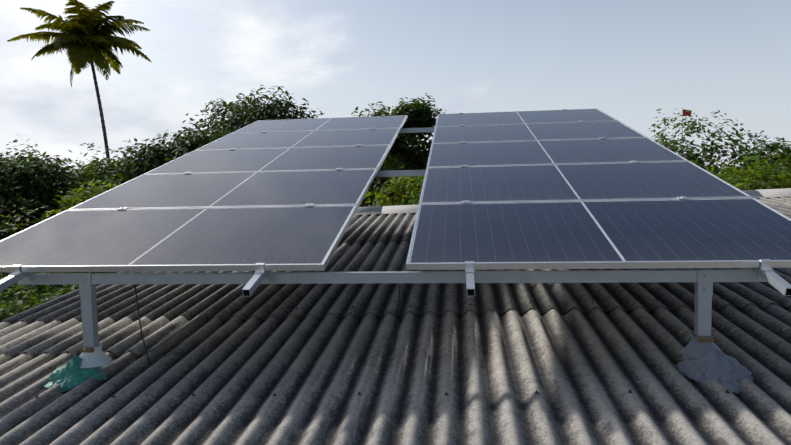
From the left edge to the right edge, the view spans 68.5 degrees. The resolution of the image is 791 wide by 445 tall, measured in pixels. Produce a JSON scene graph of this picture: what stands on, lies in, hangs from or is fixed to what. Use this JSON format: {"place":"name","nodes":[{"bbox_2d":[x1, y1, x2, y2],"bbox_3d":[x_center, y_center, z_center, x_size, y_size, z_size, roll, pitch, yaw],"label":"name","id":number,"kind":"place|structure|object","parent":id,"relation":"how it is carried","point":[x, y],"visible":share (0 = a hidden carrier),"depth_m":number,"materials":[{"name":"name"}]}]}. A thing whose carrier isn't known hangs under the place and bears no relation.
{"place":"outdoors","nodes":[
{"label":"outdoors","id":0,"kind":"place"},
{"bbox_2d":[0,201,105,320],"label":"bush","id":1,"kind":"object","parent":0,"point":[21,288],"depth_m":12.28,"materials":[{"name":"green plant"}]},
{"bbox_2d":[0,0,790,172],"label":"sky","id":2,"kind":"structure","parent":0,"point":[628,61],"materials":[{"name":"white"}]},
{"label":"ground","id":3,"kind":"structure","parent":0,"visible":0},
{"bbox_2d":[0,272,78,322],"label":"bush","id":4,"kind":"object","parent":3,"relation":"on","point":[6,306],"visible":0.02,"depth_m":10.15,"materials":[{"name":"green plant"}]},
{"bbox_2d":[0,142,85,239],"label":"tree","id":5,"kind":"object","parent":3,"relation":"on","point":[32,177],"depth_m":20.67,"materials":[{"name":"green plant"}]},
{"bbox_2d":[6,178,119,299],"bbox_3d":[-9.052,1.213,17.366,4.927,5.016,5.792,-1,4,6],"label":"bush","id":6,"kind":"object","parent":3,"relation":"on","point":[67,203],"depth_m":16.40,"materials":[{"name":"green plant"}]},
{"bbox_2d":[3,134,135,207],"bbox_3d":[-14.417,-0.407,25.585,7.758,6.767,7.850,-1,4,6],"label":"tree","id":7,"kind":"object","parent":3,"relation":"on","point":[81,176],"visible":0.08,"depth_m":25.07,"materials":[{"name":"green plant"}]},
{"bbox_2d":[6,0,151,161],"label":"coconut palm","id":8,"kind":"object","parent":3,"relation":"on","point":[83,35],"depth_m":35.13,"materials":[{"name":"green plant"}]},
{"bbox_2d":[72,138,185,192],"bbox_3d":[-12.497,-0.891,30.048,8.956,6.999,9.959,-1,4,6],"label":"tree","id":9,"kind":"object","parent":3,"relation":"on","point":[110,166],"visible":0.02,"depth_m":27.26,"materials":[{"name":"green plant"}]},
{"bbox_2d":[120,117,229,180],"bbox_3d":[-9.536,-1.142,28.001,8.746,7.656,7.774,-1,4,6],"label":"tree","id":10,"kind":"object","parent":3,"relation":"on","point":[156,155],"visible":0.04,"depth_m":25.84,"materials":[{"name":"green plant"}]},
{"bbox_2d":[183,85,323,137],"bbox_3d":[-8.059,-2.826,34.706,9.906,10.044,9.704,-1,4,6],"label":"tree","id":11,"kind":"object","parent":3,"relation":"on","point":[246,114],"visible":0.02,"depth_m":32.74,"materials":[{"name":"green plant"}]},
{"bbox_2d":[361,166,423,205],"bbox_3d":[1.572,0.953,14.811,5.942,4.815,6.310,-1,4,6],"label":"bush","id":12,"kind":"object","parent":3,"relation":"on","point":[404,186],"depth_m":14.66,"materials":[{"name":"green plant"}]},
{"bbox_2d":[351,93,445,206],"bbox_3d":[0.745,-1.596,27.558,7.650,8.159,7.381,-1,4,6],"label":"tree","id":13,"kind":"object","parent":3,"relation":"on","point":[419,114],"depth_m":25.27,"materials":[{"name":"green plant"}]},
{"bbox_2d":[649,109,771,188],"bbox_3d":[11.580,-0.925,24.401,8.503,7.802,8.878,-1,4,6],"label":"tree","id":14,"kind":"object","parent":3,"relation":"on","point":[711,150],"visible":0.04,"depth_m":23.57,"materials":[{"name":"green plant"}]},
{"bbox_2d":[682,108,691,148],"bbox_3d":[12.149,-3.489,24.221,0.389,2.550,0.019,-1,4,1],"label":"flag on pole","id":15,"kind":"object","parent":14,"relation":"attached to","point":[686,113],"visible":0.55,"depth_m":24.15,"materials":[{"name":"red"}]},
{"bbox_2d":[691,151,790,190],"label":"bush","id":16,"kind":"object","parent":3,"relation":"on","point":[750,183],"depth_m":13.91,"materials":[{"name":"green plant"}]},
{"bbox_2d":[711,150,790,189],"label":"bush","id":17,"kind":"object","parent":3,"relation":"on","point":[777,170],"visible":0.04,"depth_m":19.57,"materials":[{"name":"green plant"}]},
{"bbox_2d":[721,133,790,189],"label":"tree","id":18,"kind":"object","parent":3,"relation":"on","point":[772,149],"visible":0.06,"depth_m":26.46,"materials":[{"name":"green plant"}]},
{"bbox_3d":[2.443,1.962,6.546,10.130,3.898,15.430,-1,4,6],"label":"house","id":19,"kind":"object","parent":3,"relation":"on","visible":0},
{"bbox_2d":[0,196,790,444],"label":"corrugated roof sheets","id":20,"kind":"object","parent":19,"relation":"on","point":[492,359],"visible":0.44,"depth_m":3.35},
{"bbox_2d":[44,343,111,391],"bbox_3d":[-1.856,0.834,3.398,0.348,0.194,0.349,-1,4,6],"label":"sealant patch","id":21,"kind":"object","parent":20,"relation":"on","point":[74,371],"visible":0.83,"depth_m":3.36,"materials":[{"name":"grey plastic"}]},
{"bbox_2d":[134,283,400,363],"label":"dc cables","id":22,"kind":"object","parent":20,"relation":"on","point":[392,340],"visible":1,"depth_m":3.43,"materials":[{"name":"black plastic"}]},
{"bbox_2d":[0,127,790,370],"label":"mounting frame","id":23,"kind":"object","parent":20,"relation":"on","point":[703,280],"visible":0.33,"depth_m":3.21,"materials":[{"name":"metal"}]},
{"bbox_2d":[0,205,356,271],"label":"solar panel","id":24,"kind":"object","parent":23,"relation":"on","point":[290,238],"visible":0.98,"depth_m":3.69,"materials":[{"name":"glass"},{"name":"silicon solar cells"},{"name":"aluminium"}]},
{"bbox_2d":[68,169,377,209],"bbox_3d":[-1.353,-0.281,4.921,2.278,0.314,1.108,-1,4,6],"label":"solar panel","id":25,"kind":"object","parent":23,"relation":"on","point":[270,188],"visible":0.81,"depth_m":4.83,"materials":[{"name":"glass"},{"name":"silicon solar cells"},{"name":"aluminium"}]},
{"bbox_2d":[143,145,390,174],"bbox_3d":[-1.240,-0.645,6.010,2.278,0.314,1.108,-1,4,6],"label":"solar panel","id":26,"kind":"object","parent":23,"relation":"on","point":[292,159],"visible":0.83,"depth_m":5.94,"materials":[{"name":"glass"},{"name":"silicon solar cells"},{"name":"aluminium"}]},
{"bbox_2d":[194,128,399,150],"bbox_3d":[-1.127,-1.010,7.099,2.278,0.314,1.108,-1,4,6],"label":"solar panel","id":27,"kind":"object","parent":23,"relation":"on","point":[333,138],"visible":0.81,"depth_m":7.04,"materials":[{"name":"glass"},{"name":"silicon solar cells"},{"name":"aluminium"}]},
{"bbox_2d":[232,115,406,132],"bbox_3d":[-1.013,-1.375,8.188,2.278,0.314,1.108,-1,4,6],"label":"solar panel","id":28,"kind":"object","parent":23,"relation":"on","point":[342,123],"visible":0.79,"depth_m":8.14,"materials":[{"name":"blue glass"}]},
{"bbox_2d":[9,109,773,274],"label":"panel clamps","id":29,"kind":"object","parent":23,"relation":"on","point":[766,264],"visible":0.77,"depth_m":3.20,"materials":[{"name":"silver metal"}]},
{"bbox_2d":[435,109,617,126],"bbox_3d":[1.699,-1.415,7.892,2.278,0.314,1.108,-1,4,6],"label":"solar panel","id":30,"kind":"object","parent":23,"relation":"on","point":[530,117],"visible":0.69,"depth_m":7.84,"materials":[{"name":"blue glass"}]},
{"bbox_2d":[432,121,646,143],"bbox_3d":[1.585,-1.051,6.803,2.278,0.314,1.108,-1,4,6],"label":"solar panel","id":31,"kind":"object","parent":23,"relation":"on","point":[535,131],"visible":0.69,"depth_m":6.74,"materials":[{"name":"blue glass"}]},
{"bbox_2d":[427,137,687,166],"bbox_3d":[1.472,-0.686,5.714,2.278,0.314,1.108,-1,4,6],"label":"solar panel","id":32,"kind":"object","parent":23,"relation":"on","point":[606,150],"visible":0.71,"depth_m":5.64,"materials":[{"name":"blue glass"}]},
{"bbox_2d":[419,161,751,203],"bbox_3d":[1.358,-0.322,4.625,2.278,0.314,1.108,-1,4,6],"label":"solar panel","id":33,"kind":"object","parent":23,"relation":"on","point":[596,181],"visible":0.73,"depth_m":4.53,"materials":[{"name":"blue glass"}]},
{"bbox_2d":[406,197,790,269],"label":"solar panel","id":34,"kind":"object","parent":23,"relation":"on","point":[684,233],"visible":1,"depth_m":3.40,"materials":[{"name":"blue glass"}]},
{"bbox_2d":[31,196,787,397],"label":"roof bolts","id":35,"kind":"object","parent":20,"relation":"on","point":[445,394],"visible":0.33,"depth_m":3.06,"materials":[{"name":"black"}]},
{"bbox_2d":[355,188,790,214],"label":"roof ridge cap","id":36,"kind":"object","parent":20,"relation":"on","point":[768,193],"visible":0.27,"depth_m":9.54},
{"bbox_2d":[675,333,753,393],"bbox_3d":[1.634,0.699,2.992,0.369,0.199,0.389,2,5,42],"label":"sealant patch","id":37,"kind":"object","parent":20,"relation":"on","point":[705,360],"visible":0.96,"depth_m":2.95,"materials":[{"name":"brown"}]}
]}

